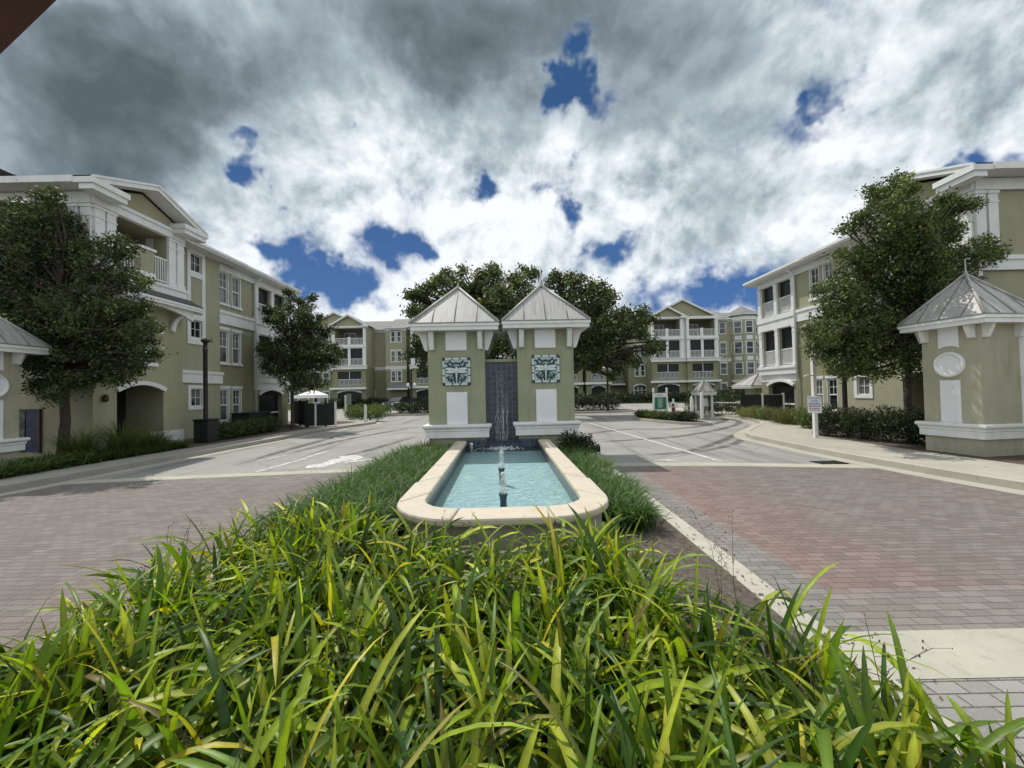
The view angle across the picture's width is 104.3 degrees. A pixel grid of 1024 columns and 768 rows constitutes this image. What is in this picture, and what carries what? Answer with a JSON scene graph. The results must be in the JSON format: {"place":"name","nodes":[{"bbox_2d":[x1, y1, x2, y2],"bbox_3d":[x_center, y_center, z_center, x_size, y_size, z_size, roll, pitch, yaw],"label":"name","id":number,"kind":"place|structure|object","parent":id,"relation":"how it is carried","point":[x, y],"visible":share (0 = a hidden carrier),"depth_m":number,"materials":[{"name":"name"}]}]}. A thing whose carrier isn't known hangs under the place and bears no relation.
{"place":"outdoors","nodes":[
{"label":"outdoors","id":0,"kind":"place"},
{"bbox_2d":[0,169,301,457],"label":"apartment building","id":1,"kind":"structure","parent":0,"point":[203,291],"depth_m":16.24,"materials":[{"name":"green paint"}]},
{"bbox_2d":[188,385,202,409],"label":"window","id":2,"kind":"structure","parent":1,"relation":"in","point":[194,394],"depth_m":18.83,"materials":[{"name":"white glass"}]},
{"bbox_2d":[191,253,200,273],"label":"window","id":3,"kind":"structure","parent":1,"relation":"in","point":[195,260],"depth_m":19.07,"materials":[{"name":"white glass"}]},
{"bbox_2d":[191,320,200,338],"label":"window","id":4,"kind":"structure","parent":1,"relation":"in","point":[196,325],"depth_m":18.99,"materials":[{"name":"white glass"}]},
{"bbox_2d":[219,270,230,306],"bbox_3d":[-15.252,-5.049,21.037,0.165,1.820,0.840,-1,-1,0],"label":"window","id":5,"kind":"structure","parent":1,"relation":"in","point":[224,278],"depth_m":21.22,"materials":[{"name":"white glass"}]},
{"bbox_2d":[220,326,230,364],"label":"window","id":6,"kind":"structure","parent":1,"relation":"in","point":[223,334],"depth_m":21.08,"materials":[{"name":"white glass"}]},
{"bbox_2d":[220,386,230,422],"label":"window","id":7,"kind":"structure","parent":1,"relation":"in","point":[225,392],"depth_m":21.07,"materials":[{"name":"white glass"}]},
{"bbox_2d":[231,275,242,310],"bbox_3d":[-15.251,-5.030,21.997,0.165,1.820,0.840,-1,-1,0],"label":"window","id":8,"kind":"structure","parent":1,"relation":"in","point":[235,282],"depth_m":22.10,"materials":[{"name":"white glass"}]},
{"bbox_2d":[231,329,242,365],"bbox_3d":[-15.187,-1.982,21.938,0.165,1.980,0.840,-1,-1,0],"label":"window","id":9,"kind":"structure","parent":1,"relation":"in","point":[236,353],"depth_m":22.00,"materials":[{"name":"white glass"}]},
{"bbox_2d":[231,386,242,421],"bbox_3d":[-15.123,1.092,21.879,0.165,1.930,0.840,-1,-1,0],"label":"window","id":10,"kind":"structure","parent":1,"relation":"in","point":[237,390],"depth_m":22.00,"materials":[{"name":"clear glass"}]},
{"bbox_2d":[0,420,372,484],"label":"pavement","id":11,"kind":"structure","parent":0,"point":[28,477],"depth_m":12.68,"materials":[{"name":"concrete"}]},
{"bbox_2d":[288,311,428,407],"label":"apartment building","id":12,"kind":"structure","parent":0,"point":[374,365],"depth_m":64.37,"materials":[{"name":"green paint"}]},
{"bbox_2d":[487,331,514,358],"bbox_3d":[-0.348,0.098,14.264,2.501,4.626,1.796,-1,-1,0],"label":"shrub","id":13,"kind":"object","parent":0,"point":[505,350],"visible":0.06,"depth_m":14.07,"materials":[{"name":"green plant"}]},
{"bbox_2d":[485,359,517,439],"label":"cascade wall","id":14,"kind":"structure","parent":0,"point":[504,371],"depth_m":12.05,"materials":[{"name":"tile"}]},
{"bbox_2d":[0,0,1023,358],"label":"sky","id":15,"kind":"structure","parent":0,"point":[350,153],"materials":[{"name":"white"}]},
{"bbox_2d":[288,400,739,409],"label":"lawn","id":16,"kind":"structure","parent":0,"point":[635,402],"depth_m":55.32,"materials":[{"name":"plant"}]},
{"bbox_2d":[322,396,422,407],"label":"hedge","id":17,"kind":"object","parent":16,"relation":"on","point":[369,400],"visible":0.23,"depth_m":58.47,"materials":[{"name":"green plant"}]},
{"bbox_2d":[574,389,735,402],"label":"hedge","id":18,"kind":"object","parent":16,"relation":"on","point":[638,396],"visible":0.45,"depth_m":55.26,"materials":[{"name":"green plant"}]},
{"bbox_2d":[63,402,1023,679],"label":"road","id":19,"kind":"structure","parent":0,"point":[409,430],"depth_m":14.36,"materials":[{"name":"concrete"}]},
{"bbox_2d":[0,472,355,657],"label":"brick paving","id":20,"kind":"structure","parent":19,"relation":"on","point":[46,533],"depth_m":6.25,"materials":[{"name":"brick"}]},
{"bbox_2d":[13,421,353,476],"bbox_3d":[-42.785,3.046,11.264,64.322,0.135,36.913,-1,-1,0],"label":"mulch bed","id":21,"kind":"object","parent":19,"relation":"on","point":[286,428],"visible":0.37,"depth_m":18.80,"materials":[{"name":"soil"}]},
{"bbox_2d":[0,316,51,462],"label":"gate pier","id":22,"kind":"structure","parent":21,"relation":"on","point":[17,344],"depth_m":10.91,"materials":[{"name":"paint"}]},
{"bbox_2d":[36,424,122,456],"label":"ornamental grass","id":23,"kind":"object","parent":21,"relation":"on","point":[85,444],"depth_m":12.02,"materials":[{"name":"green plant"}]},
{"bbox_2d":[0,180,177,452],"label":"street tree","id":24,"kind":"object","parent":21,"relation":"on","point":[61,305],"visible":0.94,"depth_m":12.00,"materials":[{"name":"green plant"}]},
{"bbox_2d":[0,438,195,479],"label":"ground cover","id":25,"kind":"object","parent":21,"relation":"on","point":[22,466],"visible":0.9,"depth_m":11.49,"materials":[{"name":"green plant"}]},
{"bbox_2d":[79,417,162,450],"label":"ornamental grass","id":26,"kind":"object","parent":21,"relation":"on","point":[126,438],"depth_m":12.93,"materials":[{"name":"green plant"}]},
{"bbox_2d":[130,425,175,450],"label":"ornamental grass","id":27,"kind":"object","parent":21,"relation":"on","point":[154,439],"depth_m":14.13,"materials":[{"name":"green plant"}]},
{"bbox_2d":[192,418,219,442],"bbox_3d":[-12.952,1.971,16.870,0.700,0.990,0.680,-1,-1,0],"label":"utility cabinet","id":28,"kind":"object","parent":21,"relation":"on","point":[206,430],"visible":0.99,"depth_m":16.57,"materials":[{"name":"black metal"}]},
{"bbox_2d":[201,337,212,418],"bbox_3d":[-12.921,0.244,16.954,0.593,4.445,0.331,-1,-1,0],"label":"lamp post","id":29,"kind":"object","parent":21,"relation":"on","point":[205,341],"visible":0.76,"depth_m":16.90,"materials":[{"name":"black metal"}]},
{"bbox_2d":[230,411,271,423],"bbox_3d":[-14.210,2.061,21.770,1.100,1.050,1.900,-1,-1,0],"label":"fence","id":30,"kind":"object","parent":21,"relation":"on","point":[250,415],"visible":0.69,"depth_m":20.97,"materials":[{"name":"black metal"}]},
{"bbox_2d":[219,414,283,439],"bbox_3d":[-12.938,2.116,19.500,1.374,1.070,4.734,-1,-1,0],"label":"hedge","id":31,"kind":"object","parent":21,"relation":"on","point":[238,428],"visible":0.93,"depth_m":19.09,"materials":[{"name":"green plant"}]},
{"bbox_2d":[252,287,347,428],"bbox_3d":[-12.394,-1.456,23.186,6.197,8.261,3.980,-1,-1,0],"label":"street tree","id":32,"kind":"object","parent":21,"relation":"on","point":[304,324],"visible":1,"depth_m":22.41,"materials":[{"name":"green plant"}]},
{"bbox_2d":[294,400,308,426],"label":"gate","id":33,"kind":"structure","parent":21,"relation":"on","point":[299,413],"depth_m":25.21,"materials":[{"name":"black metal"}]},
{"bbox_2d":[304,402,336,426],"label":"gate","id":34,"kind":"structure","parent":21,"relation":"on","point":[320,414],"depth_m":24.01,"materials":[{"name":"black metal"}]},
{"bbox_2d":[0,420,375,492],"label":"kerb","id":35,"kind":"structure","parent":19,"relation":"on","point":[44,481],"depth_m":11.86,"materials":[{"name":"concrete"}]},
{"bbox_2d":[0,422,381,495],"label":"gutter","id":36,"kind":"object","parent":19,"relation":"on","point":[76,480],"visible":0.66,"depth_m":11.66,"materials":[{"name":"concrete"}]},
{"bbox_2d":[68,468,363,483],"bbox_3d":[-7.046,2.337,10.210,7.489,0.001,0.496,-1,-1,-7],"label":"concrete strip","id":37,"kind":"object","parent":19,"relation":"on","point":[208,476],"visible":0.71,"depth_m":10.15,"materials":[{"name":"concrete"}]},
{"bbox_2d":[294,390,327,402],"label":"canopy tent","id":38,"kind":"object","parent":19,"relation":"on","point":[317,394],"visible":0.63,"depth_m":44.92,"materials":[{"name":"fabric"}]},
{"bbox_2d":[305,455,364,467],"bbox_3d":[-5.274,2.338,12.115,1.004,0.001,2.392,-1,-1,8],"label":"road marking","id":39,"kind":"object","parent":19,"relation":"on","point":[341,459],"visible":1,"depth_m":12.17,"materials":[{"name":"paint"}]},
{"bbox_2d":[342,405,387,421],"bbox_3d":[-11.047,2.241,29.917,3.707,1.346,1.578,-2,-1,16],"label":"hedge","id":40,"kind":"object","parent":19,"relation":"on","point":[376,412],"visible":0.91,"depth_m":29.67,"materials":[{"name":"green plant"}]},
{"bbox_2d":[342,402,394,415],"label":"hedge","id":41,"kind":"object","parent":19,"relation":"on","point":[389,409],"visible":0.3,"depth_m":35.79,"materials":[{"name":"green plant"}]},
{"bbox_2d":[382,396,414,408],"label":"parked car","id":42,"kind":"object","parent":19,"relation":"on","point":[394,400],"visible":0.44,"depth_m":50.70,"materials":[{"name":"grey metal"}]},
{"bbox_2d":[388,412,426,413],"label":"soil","id":43,"kind":"structure","parent":19,"relation":"on","point":[408,413],"depth_m":37.93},
{"bbox_2d":[392,401,428,412],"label":"hedge","id":44,"kind":"object","parent":43,"relation":"on","point":[403,408],"visible":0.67,"depth_m":38.27,"materials":[{"name":"green plant"}]},
{"bbox_2d":[406,369,415,413],"bbox_3d":[-9.388,0.671,37.198,0.920,4.200,0.331,-1,-1,0],"label":"lamp post","id":45,"kind":"object","parent":43,"relation":"on","point":[408,385],"visible":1,"depth_m":37.13,"materials":[{"name":"black metal"}]},
{"bbox_2d":[400,332,427,378],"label":"round tree","id":46,"kind":"object","parent":19,"relation":"on","point":[416,344],"visible":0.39,"depth_m":40.33,"materials":[{"name":"green plant"}]},
{"bbox_2d":[408,284,499,447],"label":"fountain tower","id":47,"kind":"structure","parent":19,"relation":"on","point":[456,330],"depth_m":11.74,"materials":[{"name":"paint"}]},
{"bbox_2d":[397,260,542,357],"bbox_3d":[-2.860,-3.723,30.747,11.745,12.743,6.476,-1,-1,0],"label":"live oak","id":48,"kind":"object","parent":19,"relation":"on","point":[487,292],"visible":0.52,"depth_m":30.12,"materials":[{"name":"green plant"}]},
{"bbox_2d":[397,438,608,559],"bbox_3d":[-0.173,1.852,8.221,2.904,0.620,7.624,-1,-1,0],"label":"fountain basin","id":49,"kind":"object","parent":19,"relation":"on","point":[586,492],"visible":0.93,"depth_m":6.22,"materials":[{"name":"stone"}]},
{"bbox_2d":[498,449,505,483],"bbox_3d":[-0.183,1.621,7.427,0.190,0.801,0.180,-1,-1,-15],"label":"fountain spout","id":50,"kind":"object","parent":49,"relation":"on","point":[501,468],"visible":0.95,"depth_m":7.40,"materials":[{"name":"liquid"}]},
{"bbox_2d":[429,446,576,507],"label":"water","id":51,"kind":"structure","parent":49,"relation":"in","point":[499,481],"depth_m":7.09,"materials":[{"name":"liquid"}]},
{"bbox_2d":[498,472,507,506],"bbox_3d":[-0.122,1.606,5.566,0.166,0.758,0.177,-1,-1,13],"label":"fountain spout","id":52,"kind":"object","parent":49,"relation":"on","point":[503,495],"visible":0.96,"depth_m":5.54,"materials":[{"name":"liquid"}]},
{"bbox_2d":[501,267,590,445],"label":"fountain tower","id":53,"kind":"structure","parent":19,"relation":"on","point":[543,327],"depth_m":11.81,"materials":[{"name":"paint"}]},
{"bbox_2d":[210,506,942,767],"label":"soil","id":54,"kind":"structure","parent":19,"relation":"on","point":[668,530],"depth_m":3.95,"materials":[{"name":"soil"}]},
{"bbox_2d":[229,440,456,544],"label":"mondo grass","id":55,"kind":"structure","parent":54,"relation":"on","point":[399,474],"depth_m":6.69,"materials":[{"name":"green plant"}]},
{"bbox_2d":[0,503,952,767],"bbox_3d":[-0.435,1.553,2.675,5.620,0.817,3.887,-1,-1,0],"label":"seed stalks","id":56,"kind":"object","parent":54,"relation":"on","point":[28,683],"visible":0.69,"depth_m":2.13,"materials":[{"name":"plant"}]},
{"bbox_2d":[0,481,1023,767],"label":"strap leaf bed","id":57,"kind":"object","parent":54,"relation":"on","point":[560,623],"visible":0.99,"depth_m":2.13,"materials":[{"name":"plant"}]},
{"bbox_2d":[26,553,1003,767],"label":"dead leaves","id":58,"kind":"object","parent":54,"relation":"on","point":[721,756],"visible":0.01,"depth_m":2.25,"materials":[{"name":"brown plant"}]},
{"bbox_2d":[557,429,598,452],"bbox_3d":[1.810,1.713,11.194,1.238,0.923,0.928,-1,-1,-27],"label":"shrub","id":59,"kind":"object","parent":54,"relation":"on","point":[573,438],"visible":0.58,"depth_m":11.09,"materials":[{"name":"green plant"}]},
{"bbox_2d":[555,443,680,532],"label":"mondo grass","id":60,"kind":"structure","parent":54,"relation":"on","point":[626,496],"depth_m":6.26,"materials":[{"name":"green plant"}]},
{"bbox_2d":[533,267,670,382],"bbox_3d":[6.558,-3.433,30.353,10.790,11.755,6.707,-1,-1,0],"label":"live oak","id":61,"kind":"object","parent":19,"relation":"on","point":[594,349],"visible":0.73,"depth_m":29.79,"materials":[{"name":"green plant"}]},
{"bbox_2d":[575,409,635,413],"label":"kerb","id":62,"kind":"structure","parent":19,"relation":"on","point":[633,410],"depth_m":34.21,"materials":[{"name":"concrete"}]},
{"bbox_2d":[575,409,632,411],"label":"soil","id":63,"kind":"structure","parent":62,"relation":"on","point":[581,410],"depth_m":36.30,"materials":[{"name":"soil"}]},
{"bbox_2d":[574,394,622,409],"bbox_3d":[7.029,1.724,36.957,6.729,1.986,2.340,-1,-1,0],"label":"hedge","id":64,"kind":"object","parent":63,"relation":"on","point":[582,401],"visible":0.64,"depth_m":36.79,"materials":[{"name":"green plant"}]},
{"bbox_2d":[207,454,1005,767],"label":"kerb","id":65,"kind":"structure","parent":19,"relation":"on","point":[755,584],"depth_m":3.88,"materials":[{"name":"concrete"}]},
{"bbox_2d":[580,420,720,460],"bbox_3d":[5.090,2.246,18.624,0.130,0.001,15.825,-1,-1,-4],"label":"road marking","id":66,"kind":"object","parent":19,"relation":"on","point":[659,443],"visible":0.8,"depth_m":14.17,"materials":[{"name":"paint"}]},
{"bbox_2d":[633,416,711,425],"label":"kerb","id":67,"kind":"structure","parent":19,"relation":"on","point":[709,423],"depth_m":22.16,"materials":[{"name":"concrete"}]},
{"bbox_2d":[638,417,707,422],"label":"soil","id":68,"kind":"structure","parent":19,"relation":"on","point":[675,420],"depth_m":22.98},
{"bbox_2d":[652,388,667,411],"bbox_3d":[9.377,1.192,25.178,1.000,1.910,0.160,-1,-1,0],"label":"notice board","id":69,"kind":"object","parent":68,"relation":"on","point":[660,401],"visible":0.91,"depth_m":25.15,"materials":[{"name":"green"}]},
{"bbox_2d":[656,411,674,419],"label":"shrub","id":70,"kind":"object","parent":68,"relation":"on","point":[663,415],"visible":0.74,"depth_m":23.76,"materials":[{"name":"green plant"}]},
{"bbox_2d":[668,408,700,421],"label":"shrub","id":71,"kind":"object","parent":68,"relation":"on","point":[683,416],"visible":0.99,"depth_m":22.27,"materials":[{"name":"green plant"}]},
{"bbox_2d":[690,378,716,416],"bbox_3d":[12.320,0.834,25.584,1.188,2.540,1.188,-1,-1,0],"label":"kiosk","id":72,"kind":"object","parent":19,"relation":"on","point":[704,387],"visible":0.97,"depth_m":25.44,"materials":[{"name":"metal"}]},
{"bbox_2d":[609,462,871,467],"bbox_3d":[5.567,2.072,10.216,6.272,0.001,0.638,-1,-1,9],"label":"concrete strip","id":73,"kind":"object","parent":19,"relation":"on","point":[750,464],"visible":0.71,"depth_m":10.19,"materials":[{"name":"concrete"}]},
{"bbox_2d":[630,435,1006,699],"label":"fallen leaves","id":74,"kind":"object","parent":19,"relation":"on","point":[891,680],"visible":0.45,"depth_m":3.93,"materials":[{"name":"brown plant"}]},
{"bbox_2d":[614,466,1023,631],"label":"brick paving","id":75,"kind":"structure","parent":19,"relation":"on","point":[908,552],"depth_m":5.21,"materials":[{"name":"brick"}]},
{"bbox_2d":[668,410,1023,494],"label":"gutter","id":76,"kind":"object","parent":19,"relation":"on","point":[740,434],"visible":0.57,"depth_m":9.64,"materials":[{"name":"concrete"}]},
{"bbox_2d":[675,407,1023,490],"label":"kerb","id":77,"kind":"structure","parent":19,"relation":"on","point":[988,480],"depth_m":9.46,"materials":[{"name":"concrete"}]},
{"bbox_2d":[709,407,1023,464],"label":"mulch bed","id":78,"kind":"object","parent":19,"relation":"on","point":[1017,459],"visible":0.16,"depth_m":11.79,"materials":[{"name":"soil"}]},
{"bbox_2d":[731,372,761,395],"bbox_3d":[18.314,0.510,29.588,2.621,3.090,2.622,-1,-1,0],"label":"kiosk","id":79,"kind":"object","parent":78,"relation":"on","point":[751,384],"visible":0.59,"depth_m":29.24,"materials":[{"name":"metal"}]},
{"bbox_2d":[790,406,826,427],"bbox_3d":[12.919,1.470,17.340,1.028,1.115,1.354,-1,-1,-24],"label":"shrub","id":80,"kind":"object","parent":78,"relation":"on","point":[801,416],"visible":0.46,"depth_m":17.45,"materials":[{"name":"green plant"}]},
{"bbox_2d":[805,401,925,445],"bbox_3d":[12.112,1.305,13.250,1.593,1.416,4.652,-1,-1,-15],"label":"hedge","id":81,"kind":"object","parent":78,"relation":"on","point":[856,423],"visible":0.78,"depth_m":13.09,"materials":[{"name":"green plant"}]},
{"bbox_2d":[791,167,1020,443],"bbox_3d":[12.215,-2.496,12.559,8.184,8.900,3.595,-1,-1,0],"label":"street tree","id":82,"kind":"object","parent":78,"relation":"on","point":[867,339],"visible":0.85,"depth_m":11.96,"materials":[{"name":"green plant"}]},
{"bbox_2d":[897,260,1023,456],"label":"gate pier","id":83,"kind":"structure","parent":78,"relation":"on","point":[966,328],"depth_m":10.11,"materials":[{"name":"paint"}]},
{"bbox_2d":[1019,336,1023,422],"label":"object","id":84,"kind":"structure","parent":83,"relation":"attached to","point":[1021,343],"depth_m":10.04,"materials":[{"name":"paint"}]},
{"bbox_2d":[743,161,1023,428],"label":"apartment building","id":85,"kind":"structure","parent":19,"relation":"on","point":[785,303],"depth_m":19.32,"materials":[{"name":"green paint"}]},
{"bbox_2d":[808,266,820,301],"bbox_3d":[16.849,-5.580,22.154,0.165,1.820,0.840,-1,-1,0],"label":"window","id":86,"kind":"structure","parent":85,"relation":"in","point":[815,272],"depth_m":22.30,"materials":[{"name":"clear glass"}]},
{"bbox_2d":[816,376,823,409],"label":"window","id":87,"kind":"structure","parent":85,"relation":"in","point":[819,378],"depth_m":21.96,"materials":[{"name":"clear glass"}]},
{"bbox_2d":[821,261,833,296],"bbox_3d":[16.849,-5.598,21.195,0.165,1.820,0.840,-1,-1,0],"label":"window","id":88,"kind":"structure","parent":85,"relation":"in","point":[826,271],"depth_m":21.35,"materials":[{"name":"clear glass"}]},
{"bbox_2d":[825,376,837,410],"bbox_3d":[16.977,0.524,21.077,0.165,1.930,0.840,-1,-1,0],"label":"window","id":89,"kind":"structure","parent":85,"relation":"in","point":[832,383],"depth_m":21.19,"materials":[{"name":"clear glass"}]},
{"bbox_2d":[854,375,872,397],"bbox_3d":[16.796,0.093,19.005,0.110,1.160,1.000,-1,-1,0],"label":"window","id":90,"kind":"structure","parent":85,"relation":"in","point":[865,390],"depth_m":19.09,"materials":[{"name":"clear glass"}]},
{"bbox_2d":[832,628,1023,679],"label":"concrete strip","id":91,"kind":"object","parent":19,"relation":"on","point":[983,653],"depth_m":2.95,"materials":[{"name":"concrete"}]},
{"bbox_2d":[896,678,1023,766],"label":"brick paving","id":92,"kind":"structure","parent":19,"relation":"on","point":[976,699],"depth_m":2.51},
{"bbox_2d":[0,0,55,53],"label":"pergola beam","id":93,"kind":"structure","parent":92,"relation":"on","point":[18,18],"depth_m":1.38,"materials":[{"name":"red paint"}]},
{"bbox_2d":[507,298,759,400],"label":"apartment building","id":94,"kind":"structure","parent":0,"point":[715,350],"depth_m":61.12,"materials":[{"name":"green paint"}]},
{"bbox_2d":[633,384,645,393],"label":"window","id":95,"kind":"structure","parent":94,"relation":"in","point":[640,387],"depth_m":62.76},
{"bbox_2d":[719,341,726,354],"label":"window","id":96,"kind":"structure","parent":94,"relation":"in","point":[723,345],"depth_m":62.76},
{"bbox_2d":[733,320,741,333],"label":"window","id":97,"kind":"structure","parent":94,"relation":"in","point":[737,325],"depth_m":61.77,"materials":[{"name":"glass"}]},
{"bbox_2d":[734,336,742,354],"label":"window","id":98,"kind":"structure","parent":94,"relation":"in","point":[738,346],"depth_m":61.67,"materials":[{"name":"glass"}]},
{"bbox_2d":[734,356,743,374],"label":"window","id":99,"kind":"structure","parent":94,"relation":"in","point":[739,367],"depth_m":61.58,"materials":[{"name":"glass"}]},
{"bbox_2d":[745,320,753,332],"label":"window","id":100,"kind":"structure","parent":94,"relation":"in","point":[748,323],"depth_m":61.14,"materials":[{"name":"glass"}]},
{"bbox_2d":[746,335,753,353],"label":"window","id":101,"kind":"structure","parent":94,"relation":"in","point":[749,344],"depth_m":61.10,"materials":[{"name":"glass"}]},
{"bbox_2d":[746,356,754,374],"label":"window","id":102,"kind":"structure","parent":94,"relation":"in","point":[750,366],"depth_m":61.04,"materials":[{"name":"glass"}]},
{"bbox_2d":[759,407,807,424],"bbox_3d":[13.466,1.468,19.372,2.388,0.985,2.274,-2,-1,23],"label":"ornamental grass","id":103,"kind":"object","parent":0,"point":[787,417],"depth_m":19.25,"materials":[{"name":"green plant"}]},
{"bbox_2d":[842,350,847,413],"bbox_3d":[13.976,-0.166,16.601,0.593,4.125,0.331,-1,-1,0],"label":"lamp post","id":104,"kind":"object","parent":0,"point":[844,396],"visible":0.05,"depth_m":16.53,"materials":[{"name":"black metal"}]},
{"bbox_2d":[676,406,1023,480],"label":"pavement","id":105,"kind":"structure","parent":0,"point":[797,433],"depth_m":10.72,"materials":[{"name":"concrete"}]},
{"bbox_2d":[681,392,740,415],"bbox_3d":[14.224,1.365,27.810,4.412,1.816,2.034,-2,-1,18],"label":"hedge","id":106,"kind":"object","parent":105,"relation":"on","point":[717,408],"visible":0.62,"depth_m":27.57,"materials":[{"name":"green plant"}]},
{"bbox_2d":[736,405,781,419],"bbox_3d":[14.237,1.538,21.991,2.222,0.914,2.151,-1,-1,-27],"label":"ornamental grass","id":107,"kind":"object","parent":105,"relation":"on","point":[760,415],"depth_m":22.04,"materials":[{"name":"green plant"}]},
{"bbox_2d":[740,393,784,415],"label":"gate","id":108,"kind":"structure","parent":105,"relation":"on","point":[775,401],"depth_m":25.14,"materials":[{"name":"black metal"}]},
{"bbox_2d":[804,358,821,437],"bbox_3d":[10.607,0.489,14.133,0.539,2.840,0.292,-1,-1,0],"label":"sign post","id":109,"kind":"object","parent":105,"relation":"on","point":[814,401],"visible":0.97,"depth_m":14.14,"materials":[{"name":"metal"}]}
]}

